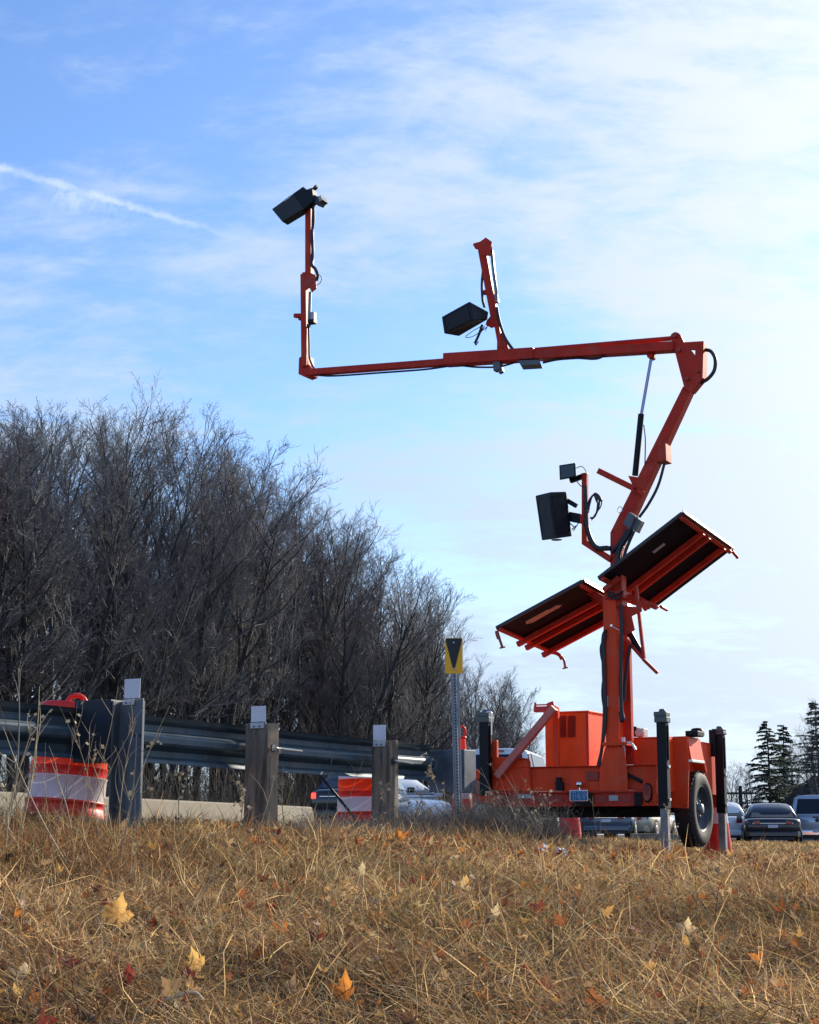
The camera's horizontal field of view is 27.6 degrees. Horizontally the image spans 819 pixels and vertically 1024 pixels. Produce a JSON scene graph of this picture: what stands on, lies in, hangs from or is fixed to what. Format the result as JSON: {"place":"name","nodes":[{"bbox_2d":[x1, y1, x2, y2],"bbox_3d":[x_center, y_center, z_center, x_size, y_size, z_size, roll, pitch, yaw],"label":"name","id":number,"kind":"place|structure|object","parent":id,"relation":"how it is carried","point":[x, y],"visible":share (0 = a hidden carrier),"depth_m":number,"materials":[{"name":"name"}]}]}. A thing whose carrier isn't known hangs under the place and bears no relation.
{"place":"outdoors","nodes":[
{"label":"outdoors","id":0,"kind":"place"},
{"bbox_2d":[0,796,818,1023],"bbox_3d":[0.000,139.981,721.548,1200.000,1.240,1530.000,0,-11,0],"label":"ground","id":1,"kind":"structure","parent":0,"point":[619,836],"depth_m":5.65,"materials":[{"name":"brown plant"}]},
{"bbox_2d":[0,428,38,691],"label":"bare tree","id":2,"kind":"object","parent":1,"relation":"on","point":[5,471],"visible":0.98,"depth_m":45.35,"materials":[{"name":"brown plant"}]},
{"bbox_2d":[0,424,46,562],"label":"bare tree","id":3,"kind":"object","parent":1,"relation":"on","point":[10,542],"visible":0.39,"depth_m":51.31,"materials":[{"name":"brown plant"}]},
{"bbox_2d":[0,634,51,841],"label":"dry weed","id":4,"kind":"object","parent":1,"relation":"on","point":[18,688],"visible":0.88,"depth_m":8.82,"materials":[{"name":"brown plant"}]},
{"bbox_2d":[0,709,52,854],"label":"dry weed","id":5,"kind":"object","parent":1,"relation":"on","point":[7,814],"visible":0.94,"depth_m":8.30,"materials":[{"name":"plant"}]},
{"bbox_2d":[0,429,57,684],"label":"bare tree","id":6,"kind":"object","parent":1,"relation":"on","point":[5,629],"visible":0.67,"depth_m":50.11,"materials":[{"name":"brown plant"}]},
{"bbox_2d":[15,669,73,845],"bbox_3d":[-1.877,1.305,8.530,0.281,1.007,0.109,0,-11,0],"label":"dry weed","id":7,"kind":"object","parent":1,"relation":"on","point":[32,775],"visible":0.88,"depth_m":8.51,"materials":[{"name":"plant"}]},
{"bbox_2d":[0,416,92,703],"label":"bare tree","id":8,"kind":"object","parent":1,"relation":"on","point":[3,639],"visible":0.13,"depth_m":57.82,"materials":[{"name":"brown plant"}]},
{"bbox_2d":[0,424,93,688],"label":"bare tree","id":9,"kind":"object","parent":1,"relation":"on","point":[6,595],"visible":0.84,"depth_m":50.27,"materials":[{"name":"brown plant"}]},
{"bbox_2d":[0,396,104,756],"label":"bare tree","id":10,"kind":"object","parent":1,"relation":"on","point":[40,411],"visible":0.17,"depth_m":63.31,"materials":[{"name":"brown plant"}]},
{"bbox_2d":[13,412,92,787],"bbox_3d":[-13.804,4.099,60.246,5.003,15.982,3.790,7,-13,-33],"label":"bare tree","id":11,"kind":"object","parent":1,"relation":"on","point":[59,458],"visible":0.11,"depth_m":60.67,"materials":[{"name":"brown plant"}]},
{"bbox_2d":[0,410,108,791],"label":"bare tree","id":12,"kind":"object","parent":1,"relation":"on","point":[10,686],"visible":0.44,"depth_m":51.59,"materials":[{"name":"brown plant"}]},
{"bbox_2d":[5,424,103,703],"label":"bare tree","id":13,"kind":"object","parent":1,"relation":"on","point":[50,627],"visible":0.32,"depth_m":54.11,"materials":[{"name":"brown plant"}]},
{"bbox_2d":[1,398,119,687],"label":"bare tree","id":14,"kind":"object","parent":1,"relation":"on","point":[57,421],"visible":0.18,"depth_m":63.18,"materials":[{"name":"brown plant"}]},
{"bbox_2d":[0,424,133,701],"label":"bare tree","id":15,"kind":"object","parent":1,"relation":"on","point":[73,581],"visible":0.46,"depth_m":53.18,"materials":[{"name":"brown plant"}]},
{"bbox_2d":[14,427,120,699],"bbox_3d":[-12.666,4.300,59.474,5.200,15.381,4.156,-10,-15,42],"label":"bare tree","id":16,"kind":"object","parent":1,"relation":"on","point":[74,529],"visible":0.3,"depth_m":59.71,"materials":[{"name":"brown plant"}]},
{"bbox_2d":[0,414,148,791],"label":"bare tree","id":17,"kind":"object","parent":1,"relation":"on","point":[24,686],"visible":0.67,"depth_m":51.11,"materials":[{"name":"brown plant"}]},
{"bbox_2d":[18,401,130,700],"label":"bare tree","id":18,"kind":"object","parent":1,"relation":"on","point":[90,461],"visible":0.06,"depth_m":70.40,"materials":[{"name":"brown plant"}]},
{"bbox_2d":[47,400,149,700],"bbox_3d":[-12.091,4.107,63.753,3.675,17.557,3.655,8,-14,-37],"label":"bare tree","id":19,"kind":"object","parent":1,"relation":"on","point":[108,526],"visible":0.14,"depth_m":64.52,"materials":[{"name":"brown plant"}]},
{"bbox_2d":[55,406,156,699],"bbox_3d":[-10.557,3.835,57.193,3.480,15.378,3.462,3,-11,-16],"label":"bare tree","id":20,"kind":"object","parent":1,"relation":"on","point":[110,599],"visible":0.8,"depth_m":57.60,"materials":[{"name":"brown plant"}]},
{"bbox_2d":[96,891,133,939],"bbox_3d":[-1.039,1.430,5.907,0.138,0.173,0.067,1,-11,-3],"label":"fallen leaf","id":21,"kind":"object","parent":1,"relation":"on","point":[110,910],"visible":0.79,"depth_m":5.93,"materials":[{"name":"beige plant"}]},
{"bbox_2d":[71,404,169,699],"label":"bare tree","id":22,"kind":"object","parent":1,"relation":"on","point":[151,430],"visible":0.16,"depth_m":66.88,"materials":[{"name":"brown plant"}]},
{"bbox_2d":[35,415,206,698],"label":"bare tree","id":23,"kind":"object","parent":1,"relation":"on","point":[148,525],"visible":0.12,"depth_m":71.39,"materials":[{"name":"brown plant"}]},
{"bbox_2d":[35,414,211,715],"bbox_3d":[-10.864,4.298,61.223,6.581,16.074,4.517,6,-12,-28],"label":"bare tree","id":24,"kind":"object","parent":1,"relation":"on","point":[104,681],"visible":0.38,"depth_m":61.26,"materials":[{"name":"brown plant"}]},
{"bbox_2d":[1,394,253,699],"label":"bare tree","id":25,"kind":"object","parent":1,"relation":"on","point":[200,453],"visible":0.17,"depth_m":67.55,"materials":[{"name":"brown plant"}]},
{"bbox_2d":[0,411,261,715],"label":"bare tree","id":26,"kind":"object","parent":1,"relation":"on","point":[230,503],"visible":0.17,"depth_m":68.16,"materials":[{"name":"brown plant"}]},
{"bbox_2d":[72,411,195,796],"bbox_3d":[-10.030,4.160,59.273,4.230,15.610,5.292,9,-14,-40],"label":"bare tree","id":27,"kind":"object","parent":1,"relation":"on","point":[113,687],"visible":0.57,"depth_m":59.72,"materials":[{"name":"brown plant"}]},
{"bbox_2d":[60,426,227,798],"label":"bare tree","id":28,"kind":"object","parent":1,"relation":"on","point":[138,526],"visible":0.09,"depth_m":72.47,"materials":[{"name":"brown plant"}]},
{"bbox_2d":[104,398,191,600],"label":"bare tree","id":29,"kind":"object","parent":1,"relation":"on","point":[147,461],"visible":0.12,"depth_m":76.55,"materials":[{"name":"brown plant"}]},
{"bbox_2d":[0,792,313,825],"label":"concrete barrier","id":30,"kind":"object","parent":1,"relation":"on","point":[153,804],"visible":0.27,"depth_m":17.77,"materials":[{"name":"beige concrete"}]},
{"bbox_2d":[45,407,278,771],"bbox_3d":[-8.785,4.395,60.619,8.933,15.707,8.824,4,-12,-19],"label":"bare tree","id":31,"kind":"object","parent":1,"relation":"on","point":[191,590],"visible":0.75,"depth_m":60.38,"materials":[{"name":"brown plant"}]},
{"bbox_2d":[0,779,328,892],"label":"rank grass","id":32,"kind":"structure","parent":1,"relation":"on","point":[80,831],"depth_m":8.44,"materials":[{"name":"brown plant"}]},
{"bbox_2d":[48,453,285,798],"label":"bare tree","id":33,"kind":"object","parent":1,"relation":"on","point":[227,618],"visible":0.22,"depth_m":67.61,"materials":[{"name":"brown plant"}]},
{"bbox_2d":[131,451,220,797],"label":"bare tree","id":34,"kind":"object","parent":1,"relation":"on","point":[167,511],"visible":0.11,"depth_m":71.93,"materials":[{"name":"brown plant"}]},
{"bbox_2d":[176,945,204,982],"bbox_3d":[-0.653,1.358,5.006,0.093,0.114,0.037,-2,-11,11],"label":"fallen leaf","id":35,"kind":"object","parent":1,"relation":"on","point":[193,956],"visible":0.82,"depth_m":5.01,"materials":[{"name":"plant"}]},
{"bbox_2d":[71,414,314,799],"bbox_3d":[-8.113,4.893,65.110,5.941,16.494,11.262,-11,-15,44],"label":"bare tree","id":36,"kind":"object","parent":1,"relation":"on","point":[224,613],"visible":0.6,"depth_m":64.21,"materials":[{"name":"brown plant"}]},
{"bbox_2d":[45,370,341,778],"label":"bare tree","id":37,"kind":"object","parent":1,"relation":"on","point":[274,483],"visible":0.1,"depth_m":76.83,"materials":[{"name":"brown plant"}]},
{"bbox_2d":[159,471,258,802],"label":"bare tree","id":38,"kind":"object","parent":1,"relation":"on","point":[225,719],"visible":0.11,"depth_m":72.30,"materials":[{"name":"brown plant"}]},
{"bbox_2d":[159,475,262,800],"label":"bare tree","id":39,"kind":"object","parent":1,"relation":"on","point":[204,720],"visible":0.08,"depth_m":70.83,"materials":[{"name":"brown plant"}]},
{"bbox_2d":[152,452,271,799],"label":"bare tree","id":40,"kind":"object","parent":1,"relation":"on","point":[206,608],"visible":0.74,"depth_m":65.18,"materials":[{"name":"brown plant"}]},
{"bbox_2d":[157,440,285,775],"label":"bare tree","id":41,"kind":"object","parent":1,"relation":"on","point":[258,476],"visible":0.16,"depth_m":73.46,"materials":[{"name":"brown plant"}]},
{"bbox_2d":[0,679,475,835],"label":"guardrail","id":42,"kind":"object","parent":1,"relation":"on","point":[253,750],"visible":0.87,"depth_m":11.83,"materials":[{"name":"metal"}]},
{"bbox_2d":[138,455,343,801],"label":"bare tree","id":43,"kind":"object","parent":1,"relation":"on","point":[245,654],"visible":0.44,"depth_m":68.73,"materials":[{"name":"brown plant"}]},
{"bbox_2d":[176,438,310,797],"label":"bare tree","id":44,"kind":"object","parent":1,"relation":"on","point":[254,526],"visible":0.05,"depth_m":81.19,"materials":[{"name":"brown plant"}]},
{"bbox_2d":[174,429,341,783],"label":"bare tree","id":45,"kind":"object","parent":1,"relation":"on","point":[293,501],"visible":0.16,"depth_m":76.65,"materials":[{"name":"brown plant"}]},
{"bbox_2d":[235,497,314,722],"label":"bare tree","id":46,"kind":"object","parent":1,"relation":"on","point":[265,633],"visible":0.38,"depth_m":75.00,"materials":[{"name":"brown plant"}]},
{"bbox_2d":[229,507,320,805],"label":"bare tree","id":47,"kind":"object","parent":1,"relation":"on","point":[290,700],"visible":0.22,"depth_m":76.62,"materials":[{"name":"brown plant"}]},
{"bbox_2d":[0,670,559,834],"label":"undergrowth","id":48,"kind":"object","parent":1,"relation":"on","point":[304,794],"visible":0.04,"depth_m":67.75,"materials":[{"name":"brown plant"}]},
{"bbox_2d":[238,495,321,722],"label":"bare tree","id":49,"kind":"object","parent":1,"relation":"on","point":[286,660],"visible":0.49,"depth_m":73.83,"materials":[{"name":"brown plant"}]},
{"bbox_2d":[0,787,560,881],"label":"rank grass","id":50,"kind":"structure","parent":1,"relation":"on","point":[226,827],"depth_m":10.35,"materials":[{"name":"brown plant"}]},
{"bbox_2d":[177,500,394,796],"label":"bare tree","id":51,"kind":"object","parent":1,"relation":"on","point":[336,613],"visible":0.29,"depth_m":82.60,"materials":[{"name":"brown plant"}]},
{"bbox_2d":[228,520,363,802],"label":"bare tree","id":52,"kind":"object","parent":1,"relation":"on","point":[299,671],"visible":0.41,"depth_m":77.28,"materials":[{"name":"brown plant"}]},
{"bbox_2d":[245,488,352,722],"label":"bare tree","id":53,"kind":"object","parent":1,"relation":"on","point":[308,581],"visible":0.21,"depth_m":83.75,"materials":[{"name":"brown plant"}]},
{"bbox_2d":[205,467,400,728],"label":"bare tree","id":54,"kind":"object","parent":1,"relation":"on","point":[375,535],"visible":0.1,"depth_m":87.48,"materials":[{"name":"brown plant"}]},
{"bbox_2d":[270,494,357,803],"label":"bare tree","id":55,"kind":"object","parent":1,"relation":"on","point":[313,640],"visible":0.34,"depth_m":82.46,"materials":[{"name":"brown plant"}]},
{"bbox_2d":[280,503,363,776],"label":"bare tree","id":56,"kind":"object","parent":1,"relation":"on","point":[319,653],"visible":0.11,"depth_m":85.42,"materials":[{"name":"brown plant"}]},
{"bbox_2d":[293,529,366,787],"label":"bare tree","id":57,"kind":"object","parent":1,"relation":"on","point":[322,674],"visible":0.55,"depth_m":81.46,"materials":[{"name":"brown plant"}]},
{"bbox_2d":[268,492,412,778],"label":"bare tree","id":58,"kind":"object","parent":1,"relation":"on","point":[394,559],"visible":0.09,"depth_m":96.03,"materials":[{"name":"brown plant"}]},
{"bbox_2d":[325,968,355,1013],"bbox_3d":[-0.178,1.309,4.554,0.094,0.129,0.051,-5,-12,22],"label":"fallen leaf","id":59,"kind":"object","parent":1,"relation":"on","point":[347,983],"visible":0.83,"depth_m":4.57,"materials":[{"name":"orange plant"}]},
{"bbox_2d":[297,535,390,736],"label":"bare tree","id":60,"kind":"object","parent":1,"relation":"on","point":[341,705],"visible":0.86,"depth_m":80.18,"materials":[{"name":"brown plant"}]},
{"bbox_2d":[282,535,421,737],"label":"bare tree","id":61,"kind":"object","parent":1,"relation":"on","point":[368,633],"visible":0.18,"depth_m":88.83,"materials":[{"name":"brown plant"}]},
{"bbox_2d":[263,558,451,744],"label":"bare tree","id":62,"kind":"object","parent":1,"relation":"on","point":[384,710],"visible":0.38,"depth_m":82.54,"materials":[{"name":"brown plant"}]},
{"bbox_2d":[264,544,452,743],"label":"bare tree","id":63,"kind":"object","parent":1,"relation":"on","point":[390,673],"visible":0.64,"depth_m":80.46,"materials":[{"name":"brown plant"}]},
{"bbox_2d":[332,554,403,738],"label":"bare tree","id":64,"kind":"object","parent":1,"relation":"on","point":[360,619],"visible":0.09,"depth_m":90.22,"materials":[{"name":"brown plant"}]},
{"bbox_2d":[339,538,421,735],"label":"bare tree","id":65,"kind":"object","parent":1,"relation":"on","point":[371,610],"visible":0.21,"depth_m":92.26,"materials":[{"name":"brown plant"}]},
{"bbox_2d":[342,575,418,732],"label":"bare tree","id":66,"kind":"object","parent":1,"relation":"on","point":[379,631],"visible":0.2,"depth_m":93.76,"materials":[{"name":"brown plant"}]},
{"bbox_2d":[356,592,423,741],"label":"bare tree","id":67,"kind":"object","parent":1,"relation":"on","point":[396,653],"visible":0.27,"depth_m":88.35,"materials":[{"name":"brown plant"}]},
{"bbox_2d":[350,567,448,739],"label":"bare tree","id":68,"kind":"object","parent":1,"relation":"on","point":[390,716],"visible":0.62,"depth_m":83.00,"materials":[{"name":"brown plant"}]},
{"bbox_2d":[330,578,477,743],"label":"bare tree","id":69,"kind":"object","parent":1,"relation":"on","point":[436,687],"visible":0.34,"depth_m":88.21,"materials":[{"name":"brown plant"}]},
{"bbox_2d":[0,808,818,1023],"bbox_3d":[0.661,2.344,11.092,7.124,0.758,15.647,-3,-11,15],"label":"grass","id":70,"kind":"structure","parent":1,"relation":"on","point":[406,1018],"depth_m":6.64,"materials":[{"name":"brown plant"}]},
{"bbox_2d":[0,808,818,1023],"bbox_3d":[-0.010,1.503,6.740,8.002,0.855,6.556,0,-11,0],"label":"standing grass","id":71,"kind":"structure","parent":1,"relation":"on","point":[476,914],"depth_m":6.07,"materials":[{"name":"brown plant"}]},
{"bbox_2d":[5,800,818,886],"bbox_3d":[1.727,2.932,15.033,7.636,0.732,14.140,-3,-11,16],"label":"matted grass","id":72,"kind":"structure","parent":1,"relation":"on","point":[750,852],"depth_m":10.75,"materials":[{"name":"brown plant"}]},
{"bbox_2d":[393,628,475,786],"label":"bare tree","id":73,"kind":"object","parent":1,"relation":"on","point":[445,699],"visible":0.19,"depth_m":90.16,"materials":[{"name":"brown plant"}]},
{"bbox_2d":[400,606,478,783],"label":"bare tree","id":74,"kind":"object","parent":1,"relation":"on","point":[426,690],"visible":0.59,"depth_m":87.20,"materials":[{"name":"brown plant"}]},
{"bbox_2d":[274,781,607,848],"bbox_3d":[-0.004,2.393,13.061,2.123,0.709,5.227,-6,-13,29],"label":"dry brush","id":75,"kind":"object","parent":1,"relation":"on","point":[477,818],"visible":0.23,"depth_m":13.90,"materials":[{"name":"plant"}]},
{"bbox_2d":[393,606,488,796],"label":"bare tree","id":76,"kind":"object","parent":1,"relation":"on","point":[444,663],"visible":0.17,"depth_m":97.06,"materials":[{"name":"brown plant"}]},
{"bbox_2d":[445,638,462,822],"bbox_3d":[0.382,2.092,14.174,0.151,2.050,0.048,-1,-11,6],"label":"marker sign","id":77,"kind":"object","parent":1,"relation":"on","point":[454,656],"visible":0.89,"depth_m":14.27,"materials":[{"name":"metal"}]},
{"bbox_2d":[441,668,486,749],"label":"bare tree","id":78,"kind":"object","parent":1,"relation":"on","point":[468,718],"visible":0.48,"depth_m":92.54,"materials":[{"name":"brown plant"}]},
{"bbox_2d":[451,654,496,748],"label":"bare tree","id":79,"kind":"object","parent":1,"relation":"on","point":[480,693],"visible":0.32,"depth_m":101.91,"materials":[{"name":"brown plant"}]},
{"bbox_2d":[467,672,518,749],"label":"bare tree","id":80,"kind":"object","parent":1,"relation":"on","point":[498,714],"visible":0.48,"depth_m":95.71,"materials":[{"name":"brown plant"}]},
{"bbox_2d":[461,695,530,749],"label":"bare tree","id":81,"kind":"object","parent":1,"relation":"on","point":[512,735],"visible":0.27,"depth_m":98.42,"materials":[{"name":"brown plant"}]},
{"bbox_2d":[456,663,541,755],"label":"bare tree","id":82,"kind":"object","parent":1,"relation":"on","point":[465,675],"visible":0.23,"depth_m":108.14,"materials":[{"name":"brown plant"}]},
{"bbox_2d":[272,185,738,856],"bbox_3d":[1.429,-0.135,17.031,3.596,7.255,5.026,-28,-30,68],"label":"signal trailer","id":83,"kind":"object","parent":1,"relation":"on","point":[612,761],"visible":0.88,"depth_m":16.11,"materials":[{"name":"red paint"}]},
{"bbox_2d":[452,748,558,830],"bbox_3d":[2.529,7.148,42.392,2.360,2.070,5.259,-2,-11,12],"label":"white van","id":84,"kind":"object","parent":1,"relation":"on","point":[536,760],"visible":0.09,"depth_m":40.30,"materials":[{"name":"white paint"}]},
{"bbox_2d":[484,673,528,747],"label":"bare tree","id":85,"kind":"object","parent":1,"relation":"on","point":[491,693],"visible":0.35,"depth_m":102.16,"materials":[{"name":"brown plant"}]},
{"bbox_2d":[382,805,657,855],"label":"rank grass","id":86,"kind":"structure","parent":1,"relation":"on","point":[532,837],"depth_m":13.25,"materials":[{"name":"brown plant"}]},
{"bbox_2d":[581,817,637,838],"bbox_3d":[7.166,10.906,58.978,2.180,1.530,4.654,-2,-11,12],"label":"blue sedan","id":87,"kind":"object","parent":1,"relation":"on","point":[621,825],"visible":0.49,"depth_m":56.75,"materials":[{"name":"blue paint"}]},
{"bbox_2d":[604,813,677,838],"bbox_3d":[8.451,11.293,60.941,2.180,1.530,4.754,-4,-12,22],"label":"beige sedan","id":88,"kind":"object","parent":1,"relation":"on","point":[649,824],"visible":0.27,"depth_m":58.97,"materials":[{"name":"beige paint"}]},
{"bbox_2d":[704,808,737,854],"bbox_3d":[3.247,3.033,17.645,0.421,1.253,0.421,2,-11,-10],"label":"grabber cone","id":89,"kind":"object","parent":1,"relation":"on","point":[714,840],"visible":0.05,"depth_m":17.47,"materials":[{"name":"plastic"}]},
{"bbox_2d":[727,802,745,840],"bbox_3d":[11.329,11.397,60.919,2.180,1.590,4.654,-1,-11,6],"label":"white car","id":90,"kind":"object","parent":1,"relation":"on","point":[735,810],"visible":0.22,"depth_m":58.70,"materials":[{"name":"white paint"}]},
{"bbox_2d":[739,721,792,812],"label":"conifer","id":91,"kind":"object","parent":1,"relation":"on","point":[771,793],"visible":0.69,"depth_m":93.87,"materials":[{"name":"green plant"}]},
{"bbox_2d":[737,803,802,842],"bbox_3d":[12.325,10.723,56.977,2.220,1.520,4.955,-2,-11,10],"label":"dark sedan","id":92,"kind":"object","parent":1,"relation":"on","point":[772,821],"visible":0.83,"depth_m":54.74,"materials":[{"name":"black paint"}]},
{"bbox_2d":[758,725,802,802],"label":"conifer","id":93,"kind":"object","parent":1,"relation":"on","point":[785,753],"visible":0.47,"depth_m":96.83,"materials":[{"name":"green plant"}]},
{"bbox_2d":[782,700,818,795],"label":"conifer","id":94,"kind":"object","parent":1,"relation":"on","point":[811,704],"visible":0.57,"depth_m":91.13,"materials":[{"name":"green plant"}]},
{"bbox_2d":[783,698,818,839],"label":"conifer","id":95,"kind":"object","parent":1,"relation":"on","point":[815,771],"visible":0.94,"depth_m":85.05,"materials":[{"name":"green plant"}]},
{"bbox_2d":[788,795,818,842],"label":"silver pickup","id":96,"kind":"object","parent":1,"relation":"on","point":[805,808],"visible":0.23,"depth_m":58.71,"materials":[{"name":"grey paint"}]},
{"bbox_2d":[0,0,818,834],"label":"sky","id":97,"kind":"structure","parent":0,"point":[630,169],"materials":[{"name":"blue"}]},
{"bbox_2d":[582,835,818,856],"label":"lawn grass","id":98,"kind":"structure","parent":0,"point":[771,844],"depth_m":30.73,"materials":[{"name":"brown plant"}]},
{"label":"road","id":99,"kind":"structure","parent":0,"visible":0},
{"bbox_2d":[23,693,107,820],"bbox_3d":[-2.419,1.756,11.903,0.668,0.933,0.668,9,-14,-19],"label":"traffic drum","id":100,"kind":"object","parent":99,"relation":"on","point":[77,790],"visible":0.38,"depth_m":11.63,"materials":[{"name":"orange plastic"}]},
{"bbox_2d":[336,776,371,824],"bbox_3d":[-0.521,2.916,17.775,0.609,0.853,0.609,3,-12,-20],"label":"traffic drum","id":101,"kind":"object","parent":99,"relation":"on","point":[360,796],"visible":0.25,"depth_m":17.54,"materials":[{"name":"orange plastic"}]},
{"bbox_2d":[310,775,414,826],"bbox_3d":[-1.048,6.671,38.407,2.160,1.570,4.354,-2,-11,8],"label":"dark hatchback","id":102,"kind":"object","parent":99,"relation":"on","point":[320,794],"visible":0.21,"depth_m":36.47,"materials":[{"name":"black paint"}]},
{"bbox_2d":[399,779,450,822],"bbox_3d":[-0.534,7.288,41.392,2.210,1.490,4.755,4,-12,-22],"label":"white sedan","id":103,"kind":"object","parent":99,"relation":"on","point":[405,783],"visible":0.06,"depth_m":40.34,"materials":[{"name":"white paint"}]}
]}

